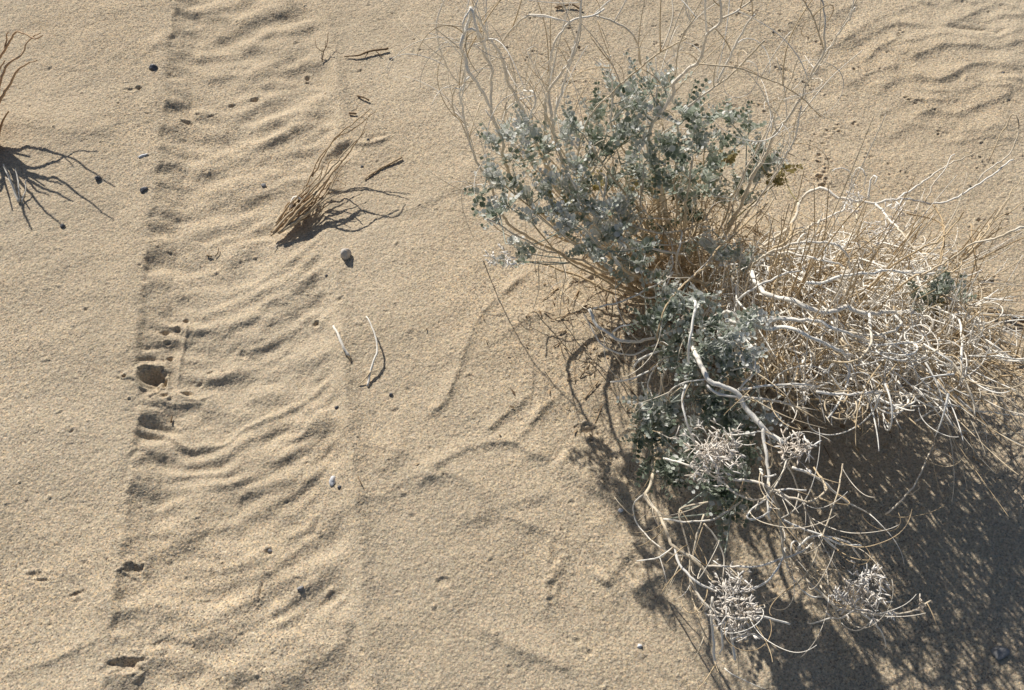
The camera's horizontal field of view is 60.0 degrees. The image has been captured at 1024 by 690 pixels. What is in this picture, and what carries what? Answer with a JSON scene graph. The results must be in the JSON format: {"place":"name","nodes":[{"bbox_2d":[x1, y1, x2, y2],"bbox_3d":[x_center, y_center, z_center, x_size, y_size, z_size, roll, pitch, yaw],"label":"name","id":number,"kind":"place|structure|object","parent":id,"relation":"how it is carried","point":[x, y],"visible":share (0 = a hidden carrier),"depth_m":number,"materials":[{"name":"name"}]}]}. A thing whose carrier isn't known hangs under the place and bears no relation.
{"place":"outdoors","nodes":[
{"label":"outdoors","id":0,"kind":"place"},
{"bbox_2d":[0,0,1023,689],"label":"sand ground","id":1,"kind":"structure","parent":0,"point":[490,540],"depth_m":1.42,"materials":[{"name":"beige sand"}]},
{"bbox_2d":[3,164,25,202],"bbox_3d":[-0.892,-0.295,1.598,0.032,0.026,0.081,-30,64,-16],"label":"twig","id":2,"kind":"object","parent":1,"relation":"on","point":[17,197],"visible":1,"depth_m":1.59,"materials":[{"name":"grey wood"}]},
{"bbox_2d":[0,31,42,132],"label":"dry stalk clump","id":3,"kind":"object","parent":1,"relation":"on","point":[6,44],"visible":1,"depth_m":1.61,"materials":[{"name":"beige plant"}]},
{"bbox_2d":[95,176,101,180],"bbox_3d":[-0.759,-0.305,1.627,0.012,0.012,0.012,0,60,0],"label":"pebble","id":4,"kind":"object","parent":1,"relation":"on","point":[98,178],"visible":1,"depth_m":1.62,"materials":[{"name":"grey stone"}]},
{"bbox_2d":[140,187,147,192],"bbox_3d":[-0.671,-0.283,1.617,0.016,0.010,0.010,-34,66,-18],"label":"pebble","id":5,"kind":"object","parent":1,"relation":"on","point":[142,189],"visible":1,"depth_m":1.61,"materials":[{"name":"grey stone"}]},
{"bbox_2d":[149,64,157,70],"bbox_3d":[-0.716,-0.554,1.771,0.019,0.016,0.014,18,62,10],"label":"pebble","id":6,"kind":"object","parent":1,"relation":"on","point":[152,67],"visible":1,"depth_m":1.77,"materials":[{"name":"grey stone"}]},
{"bbox_2d":[270,108,375,235],"bbox_3d":[-0.331,-0.305,1.569,0.086,0.102,0.275,28,64,15],"label":"dead grass tuft","id":7,"kind":"object","parent":1,"relation":"on","point":[287,219],"visible":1,"depth_m":1.57,"materials":[{"name":"brown plant"}]},
{"bbox_2d":[315,32,330,61],"bbox_3d":[-0.382,-0.604,1.795,0.032,0.032,0.054,-8,60,-4],"label":"twig","id":8,"kind":"object","parent":1,"relation":"on","point":[325,46],"visible":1,"depth_m":1.79,"materials":[{"name":"brown wood"}]},
{"bbox_2d":[329,476,335,485],"bbox_3d":[-0.271,0.205,1.340,0.011,0.012,0.018,0,60,0],"label":"pebble","id":9,"kind":"object","parent":1,"relation":"on","point":[332,481],"visible":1,"depth_m":1.33,"materials":[{"name":"white stone"}]},
{"bbox_2d":[332,325,350,360],"bbox_3d":[-0.277,-0.004,1.440,0.007,0.015,0.072,-26,63,-14],"label":"twig","id":10,"kind":"object","parent":1,"relation":"on","point":[341,343],"visible":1,"depth_m":1.43,"materials":[{"name":"white wood"}]},
{"bbox_2d":[341,248,351,259],"bbox_3d":[-0.287,-0.158,1.532,0.019,0.024,0.018,0,60,0],"label":"pebble","id":11,"kind":"object","parent":1,"relation":"on","point":[346,253],"visible":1,"depth_m":1.53,"materials":[{"name":"grey stone"}]},
{"bbox_2d":[344,47,388,56],"bbox_3d":[-0.293,-0.586,1.790,0.091,0.007,0.021,-13,61,-7],"label":"stick","id":12,"kind":"object","parent":1,"relation":"on","point":[376,50],"visible":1,"depth_m":1.79,"materials":[{"name":"brown wood"}]},
{"bbox_2d":[358,316,377,385],"bbox_3d":[-0.229,0.009,1.433,0.028,0.025,0.118,2,60,1],"label":"twig","id":13,"kind":"object","parent":1,"relation":"on","point":[371,368],"visible":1,"depth_m":1.42,"materials":[{"name":"white wood"}]},
{"bbox_2d":[364,156,401,179],"bbox_3d":[-0.239,-0.329,1.643,0.084,0.007,0.007,-33,65,-17],"label":"stick","id":14,"kind":"object","parent":1,"relation":"on","point":[388,164],"visible":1,"depth_m":1.64,"materials":[{"name":"brown wood"}]},
{"bbox_2d":[555,1,582,9],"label":"twig","id":15,"kind":"object","parent":1,"relation":"on","point":[574,5],"visible":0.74,"depth_m":1.85,"materials":[{"name":"brown wood"}]},
{"bbox_2d":[387,0,967,689],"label":"desert shrub","id":16,"kind":"object","parent":1,"relation":"on","point":[637,262],"visible":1,"depth_m":1.20,"materials":[{"name":"green plant"}]},
{"bbox_2d":[414,185,1014,527],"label":"plant litter","id":17,"kind":"object","parent":1,"relation":"on","point":[766,392],"visible":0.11,"depth_m":1.42,"materials":[{"name":"brown plant"}]},
{"bbox_2d":[673,113,1023,516],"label":"dry brush","id":18,"kind":"object","parent":1,"relation":"on","point":[804,293],"visible":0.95,"depth_m":1.21,"materials":[{"name":"beige plant"}]},
{"bbox_2d":[990,645,1010,660],"bbox_3d":[0.669,0.420,1.216,0.025,0.015,0.018,-23,63,-13],"label":"pebble","id":19,"kind":"object","parent":1,"relation":"on","point":[999,652],"visible":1,"depth_m":1.21,"materials":[{"name":"grey stone"}]},
{"bbox_2d":[983,308,1023,322],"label":"stick","id":20,"kind":"object","parent":1,"relation":"on","point":[1021,321],"visible":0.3,"depth_m":1.47,"materials":[{"name":"brown wood"}]}
]}

